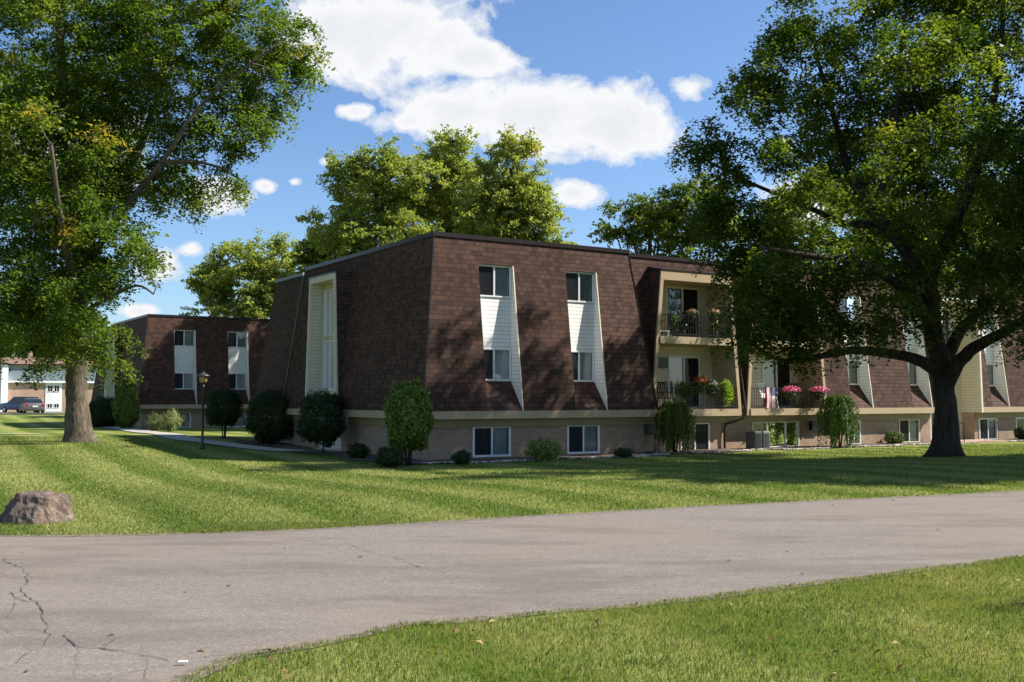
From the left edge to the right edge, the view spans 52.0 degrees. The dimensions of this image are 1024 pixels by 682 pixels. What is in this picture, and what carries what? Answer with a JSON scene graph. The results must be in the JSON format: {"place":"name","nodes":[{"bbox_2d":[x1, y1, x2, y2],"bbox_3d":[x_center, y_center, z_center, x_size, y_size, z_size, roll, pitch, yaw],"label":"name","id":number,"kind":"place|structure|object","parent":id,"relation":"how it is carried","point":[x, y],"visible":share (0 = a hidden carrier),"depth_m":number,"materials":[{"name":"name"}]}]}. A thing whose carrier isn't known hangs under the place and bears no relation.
{"place":"outdoors","nodes":[
{"label":"outdoors","id":0,"kind":"place"},
{"bbox_2d":[0,433,44,433],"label":"path","id":1,"kind":"structure","parent":0,"point":[22,433],"depth_m":49.47,"materials":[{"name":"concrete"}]},
{"bbox_2d":[0,412,64,412],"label":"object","id":2,"kind":"structure","parent":0,"point":[32,412],"depth_m":110.06,"materials":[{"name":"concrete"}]},
{"bbox_2d":[0,397,37,412],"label":"parked car","id":3,"kind":"object","parent":2,"relation":"on","point":[13,403],"visible":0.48,"depth_m":109.64,"materials":[{"name":"blue metal"}]},
{"bbox_2d":[19,398,44,412],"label":"parked car","id":4,"kind":"object","parent":2,"relation":"on","point":[33,404],"visible":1,"depth_m":104.15,"materials":[{"name":"silver metal"}]},
{"bbox_2d":[93,426,307,450],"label":"path","id":5,"kind":"structure","parent":0,"point":[179,436],"depth_m":43.75,"materials":[{"name":"concrete"}]},
{"bbox_2d":[0,491,1023,681],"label":"road","id":6,"kind":"structure","parent":0,"point":[282,588],"depth_m":10.16,"materials":[{"name":"grey asphalt"}]},
{"bbox_2d":[3,532,962,677],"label":"road cracks","id":7,"kind":"object","parent":6,"relation":"on","point":[124,635],"visible":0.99,"depth_m":7.45,"materials":[{"name":"black asphalt"}]},
{"bbox_2d":[0,436,1023,535],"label":"grass","id":8,"kind":"structure","parent":0,"point":[452,481],"depth_m":21.43,"materials":[{"name":"green plant"}]},
{"bbox_2d":[0,411,1023,681],"bbox_3d":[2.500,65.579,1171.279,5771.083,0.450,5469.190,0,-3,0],"label":"ground","id":9,"kind":"structure","parent":0,"point":[50,425],"depth_m":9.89,"materials":[{"name":"green plant"}]},
{"bbox_2d":[0,344,22,357],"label":"background tree","id":10,"kind":"object","parent":9,"relation":"on","point":[12,353],"visible":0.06,"depth_m":150.29,"materials":[{"name":"green plant"}]},
{"bbox_2d":[13,333,43,357],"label":"background tree","id":11,"kind":"object","parent":9,"relation":"on","point":[33,347],"visible":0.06,"depth_m":163.57,"materials":[{"name":"green plant"}]},
{"bbox_2d":[0,413,64,414],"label":"kerb","id":12,"kind":"structure","parent":9,"relation":"on","point":[32,413],"depth_m":99.62,"materials":[{"name":"concrete"}]},
{"bbox_2d":[0,489,74,524],"bbox_3d":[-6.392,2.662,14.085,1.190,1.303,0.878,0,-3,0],"label":"boulder","id":13,"kind":"object","parent":9,"relation":"on","point":[37,507],"visible":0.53,"depth_m":13.88,"materials":[{"name":"stone"}]},
{"bbox_2d":[0,352,97,411],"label":"townhouse","id":14,"kind":"structure","parent":9,"relation":"on","point":[54,401],"depth_m":122.28,"materials":[{"name":"grey"}]},
{"bbox_2d":[47,403,52,407],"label":"window","id":15,"kind":"structure","parent":14,"relation":"in","point":[49,405],"depth_m":122.76,"materials":[{"name":"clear glass"}]},
{"bbox_2d":[54,385,59,391],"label":"window","id":16,"kind":"structure","parent":14,"relation":"in","point":[57,389],"depth_m":123.26,"materials":[{"name":"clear glass"}]},
{"bbox_2d":[45,314,109,362],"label":"background tree","id":17,"kind":"object","parent":9,"relation":"on","point":[103,323],"visible":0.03,"depth_m":158.03,"materials":[{"name":"green plant"}]},
{"bbox_2d":[89,396,116,426],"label":"dark shrub","id":18,"kind":"object","parent":9,"relation":"on","point":[100,408],"visible":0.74,"depth_m":68.20,"materials":[{"name":"green plant"}]},
{"bbox_2d":[111,379,140,428],"bbox_3d":[-23.925,3.957,65.095,1.657,3.434,1.634,-1,-3,11],"label":"clipped shrub","id":19,"kind":"object","parent":9,"relation":"on","point":[126,410],"visible":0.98,"depth_m":64.63,"materials":[{"name":"green plant"}]},
{"bbox_2d":[145,412,163,430],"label":"ornamental grass","id":20,"kind":"object","parent":9,"relation":"on","point":[154,424],"depth_m":61.42,"materials":[{"name":"green plant"}]},
{"bbox_2d":[0,0,335,442],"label":"maple tree","id":21,"kind":"object","parent":9,"relation":"on","point":[95,189],"visible":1,"depth_m":39.02,"materials":[{"name":"green plant"}]},
{"bbox_2d":[157,409,185,431],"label":"ornamental grass","id":22,"kind":"object","parent":9,"relation":"on","point":[171,420],"depth_m":59.83,"materials":[{"name":"green plant"}]},
{"bbox_2d":[91,314,269,427],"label":"apartment building","id":23,"kind":"structure","parent":9,"relation":"on","point":[224,353],"depth_m":69.17,"materials":[{"name":"brown"}]},
{"bbox_2d":[176,413,190,427],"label":"window","id":24,"kind":"structure","parent":23,"relation":"in","point":[186,422],"depth_m":68.48,"materials":[{"name":"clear glass"}]},
{"bbox_2d":[174,330,194,346],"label":"window","id":25,"kind":"structure","parent":23,"relation":"in","point":[181,337],"depth_m":68.95,"materials":[{"name":"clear glass"}]},
{"bbox_2d":[175,373,193,388],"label":"window","id":26,"kind":"structure","parent":23,"relation":"in","point":[182,380],"depth_m":68.91,"materials":[{"name":"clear glass"}]},
{"bbox_2d":[227,413,245,426],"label":"window","id":27,"kind":"structure","parent":23,"relation":"in","point":[239,424],"depth_m":70.43,"materials":[{"name":"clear glass"}]},
{"bbox_2d":[228,332,246,347],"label":"window","id":28,"kind":"structure","parent":23,"relation":"in","point":[235,339],"depth_m":70.90,"materials":[{"name":"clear glass"}]},
{"bbox_2d":[229,373,245,388],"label":"window","id":29,"kind":"structure","parent":23,"relation":"in","point":[236,380],"depth_m":70.82,"materials":[{"name":"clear glass"}]},
{"bbox_2d":[197,371,209,449],"bbox_3d":[-11.254,2.548,38.210,0.480,2.883,0.468,0,-3,0],"label":"lamp post","id":30,"kind":"object","parent":9,"relation":"on","point":[203,376],"visible":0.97,"depth_m":38.16,"materials":[{"name":"black metal"}]},
{"bbox_2d":[204,386,244,437],"bbox_3d":[-12.898,3.220,46.996,1.828,2.368,1.736,0,-3,0],"label":"round shrub","id":31,"kind":"object","parent":9,"relation":"on","point":[220,403],"visible":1,"depth_m":46.50,"materials":[{"name":"green plant"}]},
{"bbox_2d":[179,228,314,318],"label":"background tree","id":32,"kind":"object","parent":9,"relation":"on","point":[217,280],"visible":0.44,"depth_m":93.77,"materials":[{"name":"green plant"}]},
{"bbox_2d":[285,216,337,274],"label":"background tree","id":33,"kind":"object","parent":9,"relation":"on","point":[312,256],"visible":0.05,"depth_m":79.78,"materials":[{"name":"green plant"}]},
{"bbox_2d":[234,440,448,463],"bbox_3d":[-7.039,3.982,38.456,1.920,0.170,16.200,2,-4,-32],"label":"mulch bed","id":34,"kind":"object","parent":9,"relation":"on","point":[368,457],"visible":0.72,"depth_m":39.26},
{"bbox_2d":[242,387,293,443],"bbox_3d":[-9.967,3.171,43.645,2.416,2.546,2.350,0,-3,0],"label":"round shrub","id":35,"kind":"object","parent":34,"relation":"on","point":[259,426],"visible":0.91,"depth_m":42.97,"materials":[{"name":"green plant"}]},
{"bbox_2d":[295,388,346,452],"bbox_3d":[-6.856,2.887,37.861,1.867,2.451,1.898,0,-3,0],"label":"round shrub","id":36,"kind":"object","parent":34,"relation":"on","point":[328,408],"visible":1,"depth_m":37.36,"materials":[{"name":"green plant"}]},
{"bbox_2d":[345,442,371,457],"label":"shrub","id":37,"kind":"object","parent":34,"relation":"on","point":[358,450],"visible":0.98,"depth_m":34.53,"materials":[{"name":"green plant"}]},
{"bbox_2d":[295,135,449,266],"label":"background tree","id":38,"kind":"object","parent":9,"relation":"on","point":[357,209],"visible":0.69,"depth_m":65.68,"materials":[{"name":"green plant"}]},
{"bbox_2d":[375,445,404,466],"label":"shrub","id":39,"kind":"object","parent":9,"relation":"on","point":[396,455],"visible":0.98,"depth_m":30.17,"materials":[{"name":"green plant"}]},
{"bbox_2d":[383,376,434,465],"bbox_3d":[-3.061,2.400,31.255,1.561,2.712,1.552,0,-3,0],"label":"corner shrub","id":40,"kind":"object","parent":9,"relation":"on","point":[411,433],"visible":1,"depth_m":30.83,"materials":[{"name":"green plant"}]},
{"bbox_2d":[394,123,504,233],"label":"background tree","id":41,"kind":"object","parent":9,"relation":"on","point":[436,203],"visible":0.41,"depth_m":69.53,"materials":[{"name":"green plant"}]},
{"bbox_2d":[449,450,472,464],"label":"shrub","id":42,"kind":"object","parent":9,"relation":"on","point":[461,457],"visible":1,"depth_m":31.45,"materials":[{"name":"green plant"}]},
{"bbox_2d":[0,490,1023,536],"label":"road margin","id":43,"kind":"object","parent":9,"relation":"on","point":[53,535],"visible":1,"depth_m":14.12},
{"bbox_2d":[450,123,578,244],"bbox_3d":[0.186,-3.636,66.267,8.288,19.093,10.079,0,-3,0],"label":"background tree","id":44,"kind":"object","parent":9,"relation":"on","point":[513,202],"visible":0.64,"depth_m":63.73,"materials":[{"name":"green plant"}]},
{"bbox_2d":[18,460,1019,681],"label":"fallen leaves","id":45,"kind":"object","parent":9,"relation":"on","point":[480,642],"visible":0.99,"depth_m":7.06,"materials":[{"name":"brown plant"}]},
{"bbox_2d":[520,436,566,461],"bbox_3d":[0.979,3.446,33.346,1.370,0.859,1.326,3,-4,-41],"label":"variegated shrub","id":46,"kind":"object","parent":9,"relation":"on","point":[542,452],"visible":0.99,"depth_m":33.05,"materials":[{"name":"green plant"}]},
{"bbox_2d":[158,554,1023,681],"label":"road margin","id":47,"kind":"object","parent":9,"relation":"on","point":[218,668],"visible":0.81,"depth_m":7.63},
{"bbox_2d":[256,231,1023,459],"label":"apartment building","id":48,"kind":"structure","parent":9,"relation":"on","point":[500,347],"depth_m":37.71,"materials":[{"name":"brown"}]},
{"bbox_2d":[323,288,333,336],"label":"stair window","id":49,"kind":"structure","parent":48,"relation":"in","point":[328,294],"depth_m":41.04,"materials":[{"name":"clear glass"}]},
{"bbox_2d":[323,340,334,390],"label":"stair window","id":50,"kind":"structure","parent":48,"relation":"in","point":[328,346],"depth_m":40.82,"materials":[{"name":"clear glass"}]},
{"bbox_2d":[472,427,510,457],"bbox_3d":[-0.905,3.327,34.975,1.470,1.020,0.935,2,-4,-32],"label":"window","id":51,"kind":"structure","parent":48,"relation":"in","point":[486,441],"depth_m":34.59,"materials":[{"name":"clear glass"}]},
{"bbox_2d":[478,264,510,297],"bbox_3d":[-0.842,-1.993,35.756,1.340,1.070,0.935,2,-4,-32],"label":"window","id":52,"kind":"structure","parent":48,"relation":"in","point":[495,281],"depth_m":35.40,"materials":[{"name":"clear glass"}]},
{"bbox_2d":[484,348,510,380],"bbox_3d":[-0.842,0.808,35.603,1.340,1.080,0.935,2,-4,-32],"label":"window","id":53,"kind":"structure","parent":48,"relation":"in","point":[497,361],"depth_m":35.42,"materials":[{"name":"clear glass"}]},
{"bbox_2d":[565,271,593,302],"bbox_3d":[2.141,-1.890,37.643,1.320,1.070,0.935,2,-4,-32],"label":"window","id":54,"kind":"structure","parent":48,"relation":"in","point":[579,285],"depth_m":37.30,"materials":[{"name":"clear glass"}]},
{"bbox_2d":[571,351,594,381],"bbox_3d":[2.141,0.910,37.490,1.320,1.080,0.935,2,-4,-32],"label":"window","id":55,"kind":"structure","parent":48,"relation":"in","point":[583,362],"depth_m":37.34,"materials":[{"name":"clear glass"}]},
{"bbox_2d":[567,425,599,453],"bbox_3d":[2.251,3.436,36.971,1.400,1.020,0.935,2,-4,-32],"label":"window","id":56,"kind":"structure","parent":48,"relation":"in","point":[585,439],"depth_m":36.60,"materials":[{"name":"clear glass"}]},
{"bbox_2d":[656,382,674,401],"bbox_3d":[5.817,2.063,39.781,0.550,1.033,0.679,1,-3,-22],"label":"balcony chair","id":57,"kind":"object","parent":48,"relation":"on","point":[664,391],"visible":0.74,"depth_m":40.00,"materials":[{"name":"black metal"}]},
{"bbox_2d":[670,313,679,335],"bbox_3d":[6.147,-0.631,39.625,0.361,0.851,0.400,-1,-3,24],"label":"leafy planter","id":58,"kind":"object","parent":48,"relation":"on","point":[674,325],"visible":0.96,"depth_m":39.55,"materials":[{"name":"ceramic"}]},
{"bbox_2d":[665,286,699,336],"bbox_3d":[6.482,-1.069,41.693,1.730,2.050,0.935,2,-4,-32],"label":"patio door","id":59,"kind":"structure","parent":48,"relation":"in","point":[678,299],"depth_m":41.39,"materials":[{"name":"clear glass"}]},
{"bbox_2d":[679,317,686,335],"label":"leafy planter","id":60,"kind":"object","parent":48,"relation":"on","point":[682,327],"visible":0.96,"depth_m":39.75,"materials":[{"name":"ceramic"}]},
{"bbox_2d":[668,356,700,408],"bbox_3d":[6.526,1.649,41.573,1.637,2.050,0.935,2,-4,-32],"label":"patio door","id":61,"kind":"structure","parent":48,"relation":"in","point":[680,368],"depth_m":41.26,"materials":[{"name":"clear glass"}]},
{"bbox_2d":[676,379,695,400],"bbox_3d":[6.589,1.879,39.687,0.833,0.912,0.560,2,-4,-32],"label":"fern planter","id":62,"kind":"object","parent":48,"relation":"attached to","point":[685,390],"visible":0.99,"depth_m":39.59,"materials":[{"name":"ceramic"}]},
{"bbox_2d":[685,308,696,320],"bbox_3d":[6.841,-1.009,39.916,0.384,0.497,0.569,-3,-4,42],"label":"flower planter","id":63,"kind":"object","parent":48,"relation":"attached to","point":[692,313],"visible":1,"depth_m":39.83,"materials":[{"name":"ceramic"}]},
{"bbox_2d":[682,312,701,336],"bbox_3d":[7.003,-0.606,40.790,0.679,1.033,0.550,-2,-4,28],"label":"balcony chair","id":64,"kind":"object","parent":48,"relation":"on","point":[687,323],"visible":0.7,"depth_m":40.84,"materials":[{"name":"black metal"}]},
{"bbox_2d":[680,423,709,449],"bbox_3d":[6.764,3.700,40.534,1.477,1.120,0.935,2,-4,-32],"label":"window","id":65,"kind":"structure","parent":48,"relation":"in","point":[702,430],"depth_m":40.35,"materials":[{"name":"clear glass"}]},
{"bbox_2d":[692,373,708,395],"bbox_3d":[7.238,1.663,39.985,0.679,0.889,0.569,2,-4,-32],"label":"flower planter","id":66,"kind":"object","parent":48,"relation":"attached to","point":[700,380],"visible":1,"depth_m":39.90,"materials":[{"name":"ceramic"}]},
{"bbox_2d":[706,378,718,398],"bbox_3d":[7.630,1.825,40.297,0.651,0.895,0.456,2,-4,-32],"label":"flower planter","id":67,"kind":"object","parent":48,"relation":"attached to","point":[712,385],"visible":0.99,"depth_m":40.19,"materials":[{"name":"ceramic"}]},
{"bbox_2d":[707,307,719,320],"bbox_3d":[7.793,-1.034,40.468,0.626,0.526,0.509,2,-4,-32],"label":"flower planter","id":68,"kind":"object","parent":48,"relation":"attached to","point":[715,312],"visible":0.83,"depth_m":40.40,"materials":[{"name":"ceramic"}]},
{"bbox_2d":[710,320,719,336],"bbox_3d":[7.865,-0.547,40.716,0.510,0.802,0.356,2,-4,-32],"label":"leafy planter","id":69,"kind":"object","parent":48,"relation":"on","point":[711,331],"visible":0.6,"depth_m":40.63,"materials":[{"name":"ceramic"}]},
{"bbox_2d":[718,379,733,406],"bbox_3d":[8.293,1.994,40.567,0.632,1.091,0.472,2,-4,-32],"label":"trailing planter","id":70,"kind":"object","parent":48,"relation":"attached to","point":[728,389],"visible":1,"depth_m":40.49,"materials":[{"name":"plant"}]},
{"bbox_2d":[757,383,778,407],"bbox_3d":[10.376,2.214,42.544,0.679,1.033,0.550,-3,-4,43],"label":"balcony chair","id":71,"kind":"object","parent":48,"relation":"on","point":[761,386],"visible":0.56,"depth_m":42.62,"materials":[{"name":"white plastic"}]},
{"bbox_2d":[766,387,775,407],"bbox_3d":[10.310,2.255,41.773,0.560,0.820,0.059,2,-4,-32],"label":"flag","id":72,"kind":"object","parent":48,"relation":"hanging from","point":[770,397],"visible":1,"depth_m":41.77,"materials":[{"name":"multicoloured fabric"}]},
{"bbox_2d":[762,294,789,339],"bbox_3d":[10.875,-0.917,44.472,1.667,2.050,0.935,2,-4,-32],"label":"patio door","id":73,"kind":"structure","parent":48,"relation":"in","point":[767,294],"depth_m":44.16,"materials":[{"name":"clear glass"}]},
{"bbox_2d":[752,421,799,446],"bbox_3d":[10.442,3.802,42.859,2.672,1.070,0.935,2,-4,-32],"label":"window","id":74,"kind":"structure","parent":48,"relation":"in","point":[782,434],"depth_m":42.70,"materials":[{"name":"clear glass"}]},
{"bbox_2d":[762,359,791,407],"bbox_3d":[10.848,1.797,44.301,1.711,2.050,0.935,2,-4,-32],"label":"patio door","id":75,"kind":"structure","parent":48,"relation":"in","point":[771,377],"depth_m":44.01,"materials":[{"name":"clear glass"}]},
{"bbox_2d":[779,385,800,399],"bbox_3d":[11.182,2.081,42.178,0.896,0.612,0.686,2,-4,-32],"label":"flower basket","id":76,"kind":"object","parent":48,"relation":"attached to","point":[788,390],"visible":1,"depth_m":42.07,"materials":[{"name":"ceramic"}]},
{"bbox_2d":[786,383,803,407],"bbox_3d":[11.731,2.267,43.513,0.550,1.033,0.679,0,-3,-2],"label":"balcony chair","id":77,"kind":"object","parent":48,"relation":"on","point":[791,384],"visible":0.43,"depth_m":43.71,"materials":[{"name":"black metal"}]},
{"bbox_2d":[791,396,799,407],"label":"leafy planter","id":78,"kind":"object","parent":48,"relation":"on","point":[798,400],"visible":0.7,"depth_m":42.93,"materials":[{"name":"ceramic"}]},
{"bbox_2d":[809,386,829,399],"bbox_3d":[12.601,2.157,43.054,0.831,0.682,0.860,-1,-3,17],"label":"flower basket","id":79,"kind":"object","parent":48,"relation":"attached to","point":[819,390],"visible":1,"depth_m":42.92,"materials":[{"name":"ceramic"}]},
{"bbox_2d":[840,296,857,319],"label":"window","id":80,"kind":"structure","parent":48,"relation":"in","point":[847,301],"depth_m":45.82,"materials":[{"name":"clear glass"}]},
{"bbox_2d":[847,360,858,384],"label":"window","id":81,"kind":"structure","parent":48,"relation":"in","point":[853,376],"depth_m":45.85,"materials":[{"name":"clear glass"}]},
{"bbox_2d":[848,420,860,443],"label":"window","id":82,"kind":"structure","parent":48,"relation":"in","point":[859,438],"depth_m":45.18,"materials":[{"name":"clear glass"}]},
{"bbox_2d":[898,419,919,441],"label":"window","id":83,"kind":"structure","parent":48,"relation":"in","point":[910,427],"depth_m":47.16,"materials":[{"name":"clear glass"}]},
{"bbox_2d":[907,362,917,384],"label":"window","id":84,"kind":"structure","parent":48,"relation":"in","point":[913,369],"depth_m":48.04,"materials":[{"name":"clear glass"}]},
{"bbox_2d":[931,413,933,438],"bbox_3d":[19.876,3.630,49.638,1.630,2.050,0.935,2,-4,-32],"label":"entry door","id":85,"kind":"structure","parent":48,"relation":"in","point":[932,414],"depth_m":50.35,"materials":[{"name":"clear glass"}]},
{"bbox_2d":[942,308,950,342],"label":"stair window","id":86,"kind":"structure","parent":48,"relation":"in","point":[947,336],"depth_m":49.97,"materials":[{"name":"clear glass"}]},
{"bbox_2d":[979,418,997,438],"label":"window","id":87,"kind":"structure","parent":48,"relation":"in","point":[982,429],"depth_m":50.09,"materials":[{"name":"glass"}]},
{"bbox_2d":[987,364,994,385],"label":"window","id":88,"kind":"structure","parent":48,"relation":"in","point":[990,367],"depth_m":51.20,"materials":[{"name":"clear glass"}]},
{"bbox_2d":[1015,418,1023,433],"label":"window","id":89,"kind":"structure","parent":48,"relation":"in","point":[1018,421],"depth_m":51.51,"materials":[{"name":"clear glass"}]},
{"bbox_2d":[588,171,744,262],"bbox_3d":[9.033,-2.205,62.219,9.343,15.797,6.045,0,-3,0],"label":"background tree","id":90,"kind":"object","parent":9,"relation":"on","point":[646,221],"visible":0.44,"depth_m":61.72,"materials":[{"name":"green plant"}]},
{"bbox_2d":[375,438,1023,463],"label":"mulch bed","id":91,"kind":"object","parent":9,"relation":"on","point":[587,455],"visible":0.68,"depth_m":38.73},
{"bbox_2d":[613,447,634,457],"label":"shrub","id":92,"kind":"object","parent":91,"relation":"on","point":[623,452],"visible":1,"depth_m":35.03,"materials":[{"name":"green plant"}]},
{"bbox_2d":[654,401,695,453],"bbox_3d":[5.908,3.135,37.955,1.541,1.978,1.552,0,-3,0],"label":"weeping shrub","id":93,"kind":"object","parent":91,"relation":"on","point":[680,411],"visible":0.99,"depth_m":37.65,"materials":[{"name":"green plant"}]},
{"bbox_2d":[746,430,761,448],"bbox_3d":[9.395,3.828,40.784,0.360,0.712,0.535,2,-4,-32],"label":"cooling unit","id":94,"kind":"object","parent":91,"relation":"on","point":[753,439],"visible":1,"depth_m":40.61,"materials":[{"name":"metal"}]},
{"bbox_2d":[758,430,769,448],"bbox_3d":[9.768,3.841,41.019,0.360,0.712,0.535,2,-4,-32],"label":"cooling unit","id":95,"kind":"object","parent":91,"relation":"on","point":[765,439],"visible":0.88,"depth_m":40.79,"materials":[{"name":"metal"}]},
{"bbox_2d":[817,395,859,447],"bbox_3d":[13.241,3.270,42.528,1.712,2.206,1.693,0,-3,0],"label":"weeping shrub","id":96,"kind":"object","parent":91,"relation":"on","point":[835,413],"visible":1,"depth_m":42.21,"materials":[{"name":"green plant"}]},
{"bbox_2d":[883,431,904,443],"bbox_3d":[16.602,4.219,45.628,0.922,0.648,0.901,0,-3,0],"label":"boxwood ball","id":97,"kind":"object","parent":91,"relation":"on","point":[889,435],"visible":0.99,"depth_m":45.43,"materials":[{"name":"green plant"}]},
{"bbox_2d":[1013,426,1023,438],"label":"shrub","id":98,"kind":"object","parent":91,"relation":"on","point":[1019,430],"visible":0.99,"depth_m":50.17,"materials":[{"name":"green plant"}]},
{"bbox_2d":[421,440,1021,463],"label":"edging stones","id":99,"kind":"object","parent":9,"relation":"on","point":[668,453],"visible":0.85,"depth_m":37.79,"materials":[{"name":"grey stone"}]},
{"bbox_2d":[649,0,1023,457],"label":"maple tree","id":100,"kind":"object","parent":9,"relation":"on","point":[930,107],"visible":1,"depth_m":31.74,"materials":[{"name":"green plant"}]},
{"bbox_2d":[716,184,963,282],"bbox_3d":[20.625,-2.456,66.186,15.601,16.732,8.820,0,-3,0],"label":"background tree","id":101,"kind":"object","parent":9,"relation":"on","point":[792,217],"visible":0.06,"depth_m":64.96,"materials":[{"name":"green plant"}]},
{"bbox_2d":[920,206,1023,285],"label":"background tree","id":102,"kind":"object","parent":9,"relation":"on","point":[979,243],"visible":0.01,"depth_m":72.95,"materials":[{"name":"green plant"}]},
{"bbox_2d":[972,134,1023,257],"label":"maple tree","id":103,"kind":"object","parent":9,"relation":"on","point":[1017,248],"visible":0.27,"depth_m":31.86,"materials":[{"name":"green plant"}]},
{"bbox_2d":[0,0,1023,326],"label":"sky","id":104,"kind":"structure","parent":0,"point":[606,87],"materials":[{"name":"blue"}]}
]}

